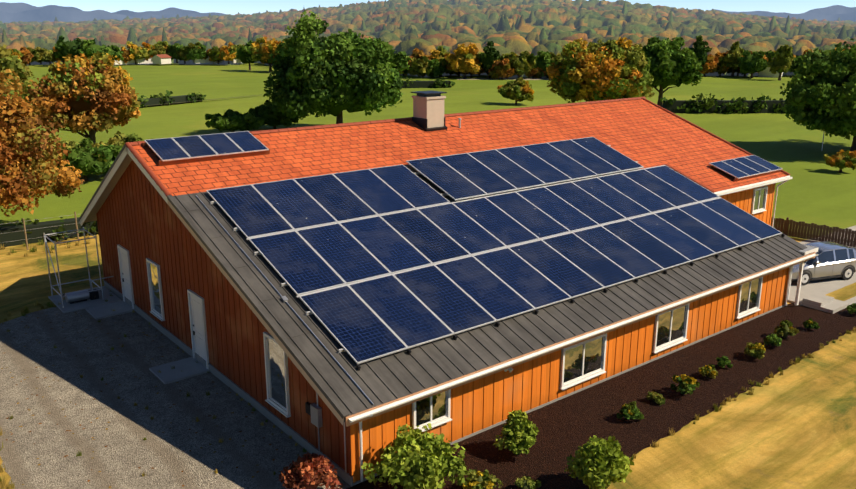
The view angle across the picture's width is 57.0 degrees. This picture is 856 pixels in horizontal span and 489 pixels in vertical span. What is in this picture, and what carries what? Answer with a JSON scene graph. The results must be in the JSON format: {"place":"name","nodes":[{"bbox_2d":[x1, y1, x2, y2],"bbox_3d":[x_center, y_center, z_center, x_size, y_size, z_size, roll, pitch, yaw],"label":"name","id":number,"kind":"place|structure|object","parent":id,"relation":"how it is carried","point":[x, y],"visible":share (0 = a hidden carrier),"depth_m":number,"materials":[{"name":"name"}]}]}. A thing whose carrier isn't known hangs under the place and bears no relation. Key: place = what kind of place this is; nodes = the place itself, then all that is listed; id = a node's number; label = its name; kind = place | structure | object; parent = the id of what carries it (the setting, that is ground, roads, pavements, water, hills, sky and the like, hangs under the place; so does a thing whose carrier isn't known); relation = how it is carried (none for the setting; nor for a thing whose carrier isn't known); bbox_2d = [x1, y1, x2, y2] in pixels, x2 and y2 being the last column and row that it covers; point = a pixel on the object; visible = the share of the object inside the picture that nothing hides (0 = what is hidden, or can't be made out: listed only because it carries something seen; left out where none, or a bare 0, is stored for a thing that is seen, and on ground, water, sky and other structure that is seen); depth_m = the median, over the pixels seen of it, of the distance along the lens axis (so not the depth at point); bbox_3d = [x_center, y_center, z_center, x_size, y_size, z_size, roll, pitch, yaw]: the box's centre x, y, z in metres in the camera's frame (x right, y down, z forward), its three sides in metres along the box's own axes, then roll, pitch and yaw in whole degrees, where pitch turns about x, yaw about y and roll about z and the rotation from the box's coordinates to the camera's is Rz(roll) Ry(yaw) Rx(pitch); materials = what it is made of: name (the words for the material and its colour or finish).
{"place":"outdoors","nodes":[
{"label":"outdoors","id":0,"kind":"place"},
{"bbox_2d":[0,63,855,488],"bbox_3d":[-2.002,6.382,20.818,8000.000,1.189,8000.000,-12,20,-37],"label":"ground","id":1,"kind":"structure","parent":0,"point":[792,427],"depth_m":43.84,"materials":[{"name":"green plant"}]},
{"bbox_2d":[7,49,22,58],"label":"tree","id":2,"kind":"object","parent":1,"relation":"on","point":[17,52],"depth_m":224.15,"materials":[{"name":"yellow plant"}]},
{"bbox_2d":[0,44,36,98],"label":"tree","id":3,"kind":"object","parent":1,"relation":"on","point":[14,63],"depth_m":65.73,"materials":[{"name":"plant"}]},
{"bbox_2d":[20,46,32,65],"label":"tree","id":4,"kind":"object","parent":1,"relation":"on","point":[24,51],"depth_m":227.54,"materials":[{"name":"orange plant"}]},
{"bbox_2d":[26,47,40,65],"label":"tree","id":5,"kind":"object","parent":1,"relation":"on","point":[36,56],"depth_m":233.27,"materials":[{"name":"green plant"}]},
{"bbox_2d":[1,212,81,249],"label":"post fence","id":6,"kind":"object","parent":1,"relation":"on","point":[23,221],"visible":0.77,"depth_m":42.56,"materials":[{"name":"brown wood"}]},
{"bbox_2d":[36,46,47,63],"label":"tree","id":7,"kind":"object","parent":1,"relation":"on","point":[39,49],"depth_m":238.39,"materials":[{"name":"green plant"}]},
{"bbox_2d":[0,69,84,216],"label":"tree","id":8,"kind":"object","parent":1,"relation":"on","point":[39,172],"depth_m":42.84,"materials":[{"name":"orange plant"}]},
{"bbox_2d":[38,49,54,64],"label":"tree","id":9,"kind":"object","parent":1,"relation":"on","point":[46,57],"depth_m":237.10,"materials":[{"name":"plant"}]},
{"bbox_2d":[0,217,98,247],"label":"fence","id":10,"kind":"object","parent":1,"relation":"on","point":[12,236],"depth_m":44.08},
{"bbox_2d":[51,46,63,62],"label":"tree","id":11,"kind":"object","parent":1,"relation":"on","point":[53,56],"depth_m":232.55,"materials":[{"name":"green plant"}]},
{"bbox_2d":[53,35,83,61],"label":"tree","id":12,"kind":"object","parent":1,"relation":"on","point":[60,44],"depth_m":227.01,"materials":[{"name":"green plant"}]},
{"bbox_2d":[15,50,140,144],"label":"tree","id":13,"kind":"object","parent":1,"relation":"on","point":[110,78],"depth_m":65.98,"materials":[{"name":"orange plant"}]},
{"bbox_2d":[43,227,120,312],"bbox_3d":[-15.185,0.999,34.501,2.450,3.000,2.500,-12,20,-37],"label":"pipe frame","id":14,"kind":"object","parent":1,"relation":"on","point":[84,299],"visible":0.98,"depth_m":34.39,"materials":[{"name":"metal"}]},
{"bbox_2d":[50,138,122,180],"bbox_3d":[-26.922,-6.551,61.187,6.730,3.567,5.836,-12,20,-37],"label":"green tree","id":15,"kind":"object","parent":1,"relation":"on","point":[82,145],"depth_m":59.87,"materials":[{"name":"green plant"}]},
{"bbox_2d":[78,39,105,58],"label":"tree","id":16,"kind":"object","parent":1,"relation":"on","point":[84,48],"depth_m":227.88,"materials":[{"name":"green plant"}]},
{"bbox_2d":[98,44,123,60],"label":"tree","id":17,"kind":"object","parent":1,"relation":"on","point":[118,53],"depth_m":230.00,"materials":[{"name":"green plant"}]},
{"bbox_2d":[98,131,148,146],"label":"bush","id":18,"kind":"object","parent":1,"relation":"on","point":[120,138],"depth_m":66.04,"materials":[{"name":"green plant"}]},
{"bbox_2d":[121,49,131,64],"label":"tree","id":19,"kind":"object","parent":1,"relation":"on","point":[126,59],"depth_m":238.97,"materials":[{"name":"plant"}]},
{"bbox_2d":[121,41,149,63],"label":"tree","id":20,"kind":"object","parent":1,"relation":"on","point":[138,55],"depth_m":240.57,"materials":[{"name":"yellow plant"}]},
{"bbox_2d":[141,42,154,59],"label":"tree","id":21,"kind":"object","parent":1,"relation":"on","point":[148,46],"depth_m":243.49,"materials":[{"name":"orange plant"}]},
{"bbox_2d":[148,45,165,55],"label":"tree","id":22,"kind":"object","parent":1,"relation":"on","point":[159,49],"depth_m":244.70,"materials":[{"name":"plant"}]},
{"bbox_2d":[154,41,167,52],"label":"tree","id":23,"kind":"object","parent":1,"relation":"on","point":[164,43],"depth_m":249.42,"materials":[{"name":"green plant"}]},
{"bbox_2d":[137,90,205,107],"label":"field hedge","id":24,"kind":"object","parent":1,"relation":"on","point":[152,102],"depth_m":118.91,"materials":[{"name":"green plant"}]},
{"bbox_2d":[166,43,183,62],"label":"tree","id":25,"kind":"object","parent":1,"relation":"on","point":[174,46],"depth_m":246.78,"materials":[{"name":"green plant"}]},
{"bbox_2d":[0,298,350,488],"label":"gravel drive","id":26,"kind":"structure","parent":1,"relation":"on","point":[167,455],"depth_m":24.37,"materials":[{"name":"grey gravel"}]},
{"bbox_2d":[1,300,342,487],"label":"fallen leaves","id":27,"kind":"object","parent":26,"relation":"on","point":[122,400],"visible":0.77,"depth_m":24.73,"materials":[{"name":"brown plant"}]},
{"bbox_2d":[175,45,190,63],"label":"tree","id":28,"kind":"object","parent":1,"relation":"on","point":[180,55],"depth_m":245.14,"materials":[{"name":"green plant"}]},
{"bbox_2d":[185,42,200,60],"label":"tree","id":29,"kind":"object","parent":1,"relation":"on","point":[190,46],"depth_m":243.38,"materials":[{"name":"green plant"}]},
{"bbox_2d":[186,44,207,59],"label":"tree","id":30,"kind":"object","parent":1,"relation":"on","point":[201,53],"depth_m":242.74,"materials":[{"name":"green plant"}]},
{"bbox_2d":[148,94,263,105],"bbox_3d":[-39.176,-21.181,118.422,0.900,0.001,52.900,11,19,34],"label":"hedge","id":31,"kind":"object","parent":1,"relation":"on","point":[201,100],"visible":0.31,"depth_m":123.30,"materials":[{"name":"green plant"}]},
{"bbox_2d":[208,46,223,63],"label":"tree","id":32,"kind":"object","parent":1,"relation":"on","point":[214,50],"depth_m":242.71,"materials":[{"name":"green plant"}]},
{"bbox_2d":[216,42,237,63],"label":"tree","id":33,"kind":"object","parent":1,"relation":"on","point":[231,49],"depth_m":241.02,"materials":[{"name":"orange plant"}]},
{"bbox_2d":[205,109,264,131],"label":"bush","id":34,"kind":"object","parent":1,"relation":"on","point":[219,120],"depth_m":85.87,"materials":[{"name":"green plant"}]},
{"bbox_2d":[236,40,258,69],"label":"tree","id":35,"kind":"object","parent":1,"relation":"on","point":[244,48],"depth_m":208.82,"materials":[{"name":"green plant"}]},
{"bbox_2d":[250,36,283,71],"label":"tree","id":36,"kind":"object","parent":1,"relation":"on","point":[270,46],"depth_m":202.42,"materials":[{"name":"plant"}]},
{"bbox_2d":[248,100,297,128],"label":"bush","id":37,"kind":"object","parent":1,"relation":"on","point":[262,110],"depth_m":89.09,"materials":[{"name":"green plant"}]},
{"bbox_2d":[274,38,290,58],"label":"tree","id":38,"kind":"object","parent":1,"relation":"on","point":[284,41],"depth_m":197.90,"materials":[{"name":"green plant"}]},
{"bbox_2d":[279,452,342,488],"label":"shrub","id":39,"kind":"object","parent":1,"relation":"on","point":[305,466],"depth_m":20.13,"materials":[{"name":"red plant"}]},
{"bbox_2d":[263,9,410,123],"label":"tree","id":40,"kind":"object","parent":1,"relation":"on","point":[309,52],"depth_m":82.64,"materials":[{"name":"green plant"}]},
{"bbox_2d":[397,56,409,75],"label":"tree","id":41,"kind":"object","parent":1,"relation":"on","point":[405,71],"depth_m":179.81,"materials":[{"name":"green plant"}]},
{"bbox_2d":[361,423,470,488],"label":"shrub","id":42,"kind":"object","parent":1,"relation":"on","point":[435,461],"depth_m":19.91,"materials":[{"name":"green plant"}]},
{"bbox_2d":[406,48,431,76],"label":"tree","id":43,"kind":"object","parent":1,"relation":"on","point":[418,52],"depth_m":176.53,"materials":[{"name":"plant"}]},
{"bbox_2d":[408,56,433,77],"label":"tree","id":44,"kind":"object","parent":1,"relation":"on","point":[417,65],"depth_m":172.62,"materials":[{"name":"plant"}]},
{"bbox_2d":[0,235,855,488],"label":"grass tufts","id":45,"kind":"object","parent":1,"relation":"on","point":[9,485],"visible":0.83,"depth_m":26.65,"materials":[{"name":"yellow plant"}]},
{"bbox_2d":[0,0,855,78],"bbox_3d":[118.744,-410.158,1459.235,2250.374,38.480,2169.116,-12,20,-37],"label":"forest canopy","id":46,"kind":"object","parent":1,"relation":"on","point":[517,27],"visible":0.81,"depth_m":338.30,"materials":[{"name":"plant"}]},
{"bbox_2d":[401,77,454,87],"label":"field hedge","id":47,"kind":"object","parent":1,"relation":"on","point":[421,84],"depth_m":147.78,"materials":[{"name":"green plant"}]},
{"bbox_2d":[79,54,784,76],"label":"distant buildings","id":48,"kind":"structure","parent":1,"relation":"on","point":[161,59],"depth_m":241.49,"materials":[{"name":"white"}]},
{"bbox_2d":[427,58,446,77],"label":"tree","id":49,"kind":"object","parent":1,"relation":"on","point":[436,63],"depth_m":173.90,"materials":[{"name":"green plant"}]},
{"bbox_2d":[430,45,451,76],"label":"tree","id":50,"kind":"object","parent":1,"relation":"on","point":[440,50],"depth_m":176.47,"materials":[{"name":"plant"}]},
{"bbox_2d":[85,160,849,486],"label":"house","id":51,"kind":"structure","parent":1,"relation":"on","point":[169,280],"depth_m":27.02,"materials":[{"name":"orange wood"}]},
{"bbox_2d":[196,195,373,451],"bbox_3d":[-4.885,2.253,23.736,0.640,5.785,10.662,-12,20,-37],"label":"electrical conduit","id":52,"kind":"object","parent":51,"relation":"on","point":[314,411],"visible":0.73,"depth_m":21.72,"materials":[{"name":"grey metal"}]},
{"bbox_2d":[79,90,818,481],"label":"roof","id":53,"kind":"structure","parent":51,"relation":"on","point":[643,132],"depth_m":29.16,"materials":[{"name":"tile"}]},
{"bbox_2d":[143,131,784,370],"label":"solar panels","id":54,"kind":"object","parent":53,"relation":"on","point":[371,264],"visible":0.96,"depth_m":28.77,"materials":[{"name":"blue glass"}]},
{"bbox_2d":[460,62,482,76],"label":"tree","id":55,"kind":"object","parent":1,"relation":"on","point":[481,69],"depth_m":176.85,"materials":[{"name":"green plant"}]},
{"bbox_2d":[462,469,502,488],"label":"yellow shrub","id":56,"kind":"object","parent":1,"relation":"on","point":[489,481],"depth_m":20.36,"materials":[{"name":"yellow plant"}]},
{"bbox_2d":[488,58,514,79],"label":"tree","id":57,"kind":"object","parent":1,"relation":"on","point":[507,71],"depth_m":167.81,"materials":[{"name":"orange plant"}]},
{"bbox_2d":[501,53,517,78],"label":"tree","id":58,"kind":"object","parent":1,"relation":"on","point":[506,55],"depth_m":170.16,"materials":[{"name":"green plant"}]},
{"bbox_2d":[497,77,533,104],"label":"tree","id":59,"kind":"object","parent":1,"relation":"on","point":[516,84],"depth_m":116.95,"materials":[{"name":"green plant"}]},
{"bbox_2d":[493,409,538,454],"bbox_3d":[2.556,5.329,22.115,1.432,1.434,1.164,-12,20,-37],"label":"round shrub","id":60,"kind":"object","parent":1,"relation":"on","point":[523,437],"depth_m":21.93,"materials":[{"name":"green plant"}]},
{"bbox_2d":[508,51,536,78],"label":"tree","id":61,"kind":"object","parent":1,"relation":"on","point":[529,60],"depth_m":168.84,"materials":[{"name":"green plant"}]},
{"bbox_2d":[514,476,540,488],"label":"shrub","id":62,"kind":"object","parent":1,"relation":"on","point":[529,481],"depth_m":20.47,"materials":[{"name":"green plant"}]},
{"bbox_2d":[525,67,545,77],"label":"tree","id":63,"kind":"object","parent":1,"relation":"on","point":[535,73],"depth_m":171.57,"materials":[{"name":"brown plant"}]},
{"bbox_2d":[532,50,552,77],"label":"tree","id":64,"kind":"object","parent":1,"relation":"on","point":[545,57],"depth_m":170.99,"materials":[{"name":"green plant"}]},
{"bbox_2d":[550,52,562,61],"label":"tree","id":65,"kind":"object","parent":1,"relation":"on","point":[558,57],"depth_m":174.77,"materials":[{"name":"green plant"}]},
{"bbox_2d":[564,435,633,488],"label":"spiky shrub","id":66,"kind":"object","parent":1,"relation":"on","point":[610,461],"depth_m":20.02,"materials":[{"name":"green plant"}]},
{"bbox_2d":[546,37,654,102],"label":"yellow tree","id":67,"kind":"object","parent":1,"relation":"on","point":[568,77],"depth_m":93.61,"materials":[{"name":"yellow plant"}]},
{"bbox_2d":[346,303,855,488],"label":"mulch bed","id":68,"kind":"object","parent":1,"relation":"on","point":[568,426],"visible":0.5,"depth_m":25.39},
{"bbox_2d":[616,401,644,419],"bbox_3d":[6.214,5.160,24.167,0.774,0.654,0.681,-12,20,-37],"label":"shrub","id":69,"kind":"object","parent":1,"relation":"on","point":[631,409],"depth_m":24.04,"materials":[{"name":"green plant"}]},
{"bbox_2d":[646,392,664,404],"bbox_3d":[7.337,4.964,25.359,0.496,0.389,0.624,-12,20,-37],"label":"shrub","id":70,"kind":"object","parent":1,"relation":"on","point":[660,399],"depth_m":25.26,"materials":[{"name":"green plant"}]},
{"bbox_2d":[640,37,702,106],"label":"green tree","id":71,"kind":"object","parent":1,"relation":"on","point":[689,66],"depth_m":111.96,"materials":[{"name":"green plant"}]},
{"bbox_2d":[670,374,699,394],"bbox_3d":[8.460,4.648,25.839,0.922,0.740,0.902,-12,20,-37],"label":"shrub","id":72,"kind":"object","parent":1,"relation":"on","point":[689,384],"depth_m":25.65,"materials":[{"name":"green plant"}]},
{"bbox_2d":[689,35,711,73],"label":"poplar tree","id":73,"kind":"object","parent":1,"relation":"on","point":[699,44],"depth_m":179.20,"materials":[{"name":"green plant"}]},
{"bbox_2d":[699,365,717,378],"bbox_3d":[9.684,4.402,27.185,0.675,0.489,0.739,-12,20,-37],"label":"shrub","id":74,"kind":"object","parent":1,"relation":"on","point":[704,370],"depth_m":27.05,"materials":[{"name":"plant"}]},
{"bbox_2d":[699,54,718,76],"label":"tree","id":75,"kind":"object","parent":1,"relation":"on","point":[712,66],"depth_m":180.94,"materials":[{"name":"orange plant"}]},
{"bbox_2d":[714,50,727,75],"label":"tree","id":76,"kind":"object","parent":1,"relation":"on","point":[719,55],"depth_m":186.20,"materials":[{"name":"orange plant"}]},
{"bbox_2d":[715,59,728,75],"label":"tree","id":77,"kind":"object","parent":1,"relation":"on","point":[721,67],"depth_m":184.85,"materials":[{"name":"green plant"}]},
{"bbox_2d":[716,356,732,367],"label":"shrub","id":78,"kind":"object","parent":1,"relation":"on","point":[721,363],"depth_m":27.79,"materials":[{"name":"green plant"}]},
{"bbox_2d":[660,93,789,113],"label":"hedge","id":79,"kind":"object","parent":1,"relation":"on","point":[709,103],"depth_m":107.27,"materials":[{"name":"green plant"}]},
{"bbox_2d":[721,41,743,76],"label":"poplar tree","id":80,"kind":"object","parent":1,"relation":"on","point":[729,57],"depth_m":180.79,"materials":[{"name":"green plant"}]},
{"bbox_2d":[737,50,766,77],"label":"tree","id":81,"kind":"object","parent":1,"relation":"on","point":[756,64],"depth_m":175.67,"materials":[{"name":"green plant"}]},
{"bbox_2d":[739,51,767,76],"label":"tree","id":82,"kind":"object","parent":1,"relation":"on","point":[765,57],"depth_m":180.32,"materials":[{"name":"plant"}]},
{"bbox_2d":[744,342,765,359],"bbox_3d":[11.930,3.883,28.717,0.870,0.663,0.888,-12,20,-37],"label":"shrub","id":83,"kind":"object","parent":1,"relation":"on","point":[759,347],"depth_m":28.52,"materials":[{"name":"plant"}]},
{"bbox_2d":[762,50,775,61],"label":"tree","id":84,"kind":"object","parent":1,"relation":"on","point":[771,55],"depth_m":185.89,"materials":[{"name":"green plant"}]},
{"bbox_2d":[763,334,781,346],"bbox_3d":[13.027,3.645,29.746,0.704,0.567,0.708,-12,20,-37],"label":"shrub","id":85,"kind":"object","parent":1,"relation":"on","point":[770,339],"depth_m":29.59,"materials":[{"name":"green plant"}]},
{"bbox_2d":[766,44,793,79],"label":"poplar tree","id":86,"kind":"object","parent":1,"relation":"on","point":[784,51],"depth_m":168.27,"materials":[{"name":"green plant"}]},
{"bbox_2d":[773,320,798,337],"bbox_3d":[13.857,3.328,30.489,0.946,0.776,0.809,-12,20,-37],"label":"shrub","id":87,"kind":"object","parent":1,"relation":"on","point":[778,331],"depth_m":30.40,"materials":[{"name":"green plant"}]},
{"bbox_2d":[788,55,805,72],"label":"tree","id":88,"kind":"object","parent":1,"relation":"on","point":[794,65],"depth_m":182.89,"materials":[{"name":"green plant"}]},
{"bbox_2d":[803,49,813,57],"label":"tree","id":89,"kind":"object","parent":1,"relation":"on","point":[804,52],"visible":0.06,"depth_m":183.29,"materials":[{"name":"plant"}]},
{"bbox_2d":[803,318,819,329],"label":"shrub","id":90,"kind":"object","parent":1,"relation":"on","point":[810,323],"depth_m":31.30,"materials":[{"name":"green plant"}]},
{"bbox_2d":[771,217,855,246],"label":"board fence","id":91,"kind":"object","parent":1,"relation":"on","point":[800,231],"visible":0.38,"depth_m":44.22,"materials":[{"name":"brown wood"}]},
{"bbox_2d":[780,38,855,151],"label":"tree","id":92,"kind":"object","parent":1,"relation":"on","point":[827,108],"depth_m":70.38,"materials":[{"name":"green plant"}]},
{"bbox_2d":[790,225,855,294],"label":"concrete driveway","id":93,"kind":"structure","parent":1,"relation":"on","point":[824,286],"depth_m":36.90,"materials":[{"name":"grey concrete"}]},
{"bbox_2d":[791,241,855,284],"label":"car","id":94,"kind":"object","parent":93,"relation":"on","point":[833,260],"visible":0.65,"depth_m":37.07,"materials":[{"name":"grey paint"}]},
{"bbox_2d":[823,149,855,171],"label":"tree","id":95,"kind":"object","parent":1,"relation":"on","point":[842,164],"depth_m":64.16,"materials":[{"name":"orange plant"}]},
{"bbox_2d":[844,296,855,304],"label":"concrete walkway","id":96,"kind":"structure","parent":1,"relation":"on","point":[851,300],"depth_m":34.76,"materials":[{"name":"grey concrete"}]},
{"bbox_2d":[846,303,855,313],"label":"porch shrub","id":97,"kind":"object","parent":1,"relation":"on","point":[851,309],"depth_m":32.98,"materials":[{"name":"green plant"}]},
{"bbox_2d":[0,6,855,22],"bbox_3d":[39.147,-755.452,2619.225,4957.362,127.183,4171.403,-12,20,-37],"label":"mountain","id":98,"kind":"structure","parent":0,"point":[49,13],"depth_m":3675.89,"materials":[{"name":"blue"}]},
{"bbox_2d":[0,2,855,16],"bbox_3d":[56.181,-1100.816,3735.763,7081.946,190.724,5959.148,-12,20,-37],"label":"mountain","id":99,"kind":"structure","parent":0,"point":[21,7],"depth_m":5195.22,"materials":[{"name":"blue"}]},
{"bbox_2d":[0,0,855,14],"label":"sky","id":100,"kind":"structure","parent":0,"point":[232,7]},
{"bbox_2d":[447,70,462,76],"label":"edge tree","id":101,"kind":"object","parent":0,"point":[451,72],"depth_m":179.35,"materials":[{"name":"green plant"}]},
{"bbox_2d":[457,78,550,79],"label":"farm track","id":102,"kind":"structure","parent":0,"point":[503,79],"depth_m":169.36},
{"bbox_2d":[444,42,480,78],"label":"tree","id":103,"kind":"object","parent":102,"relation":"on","point":[472,64],"depth_m":169.26,"materials":[{"name":"yellow plant"}]},
{"bbox_2d":[478,41,501,78],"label":"poplar tree","id":104,"kind":"object","parent":102,"relation":"on","point":[493,53],"depth_m":169.70,"materials":[{"name":"green plant"}]},
{"bbox_2d":[727,69,746,75],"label":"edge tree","id":105,"kind":"object","parent":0,"point":[730,70],"depth_m":184.96,"materials":[{"name":"green plant"}]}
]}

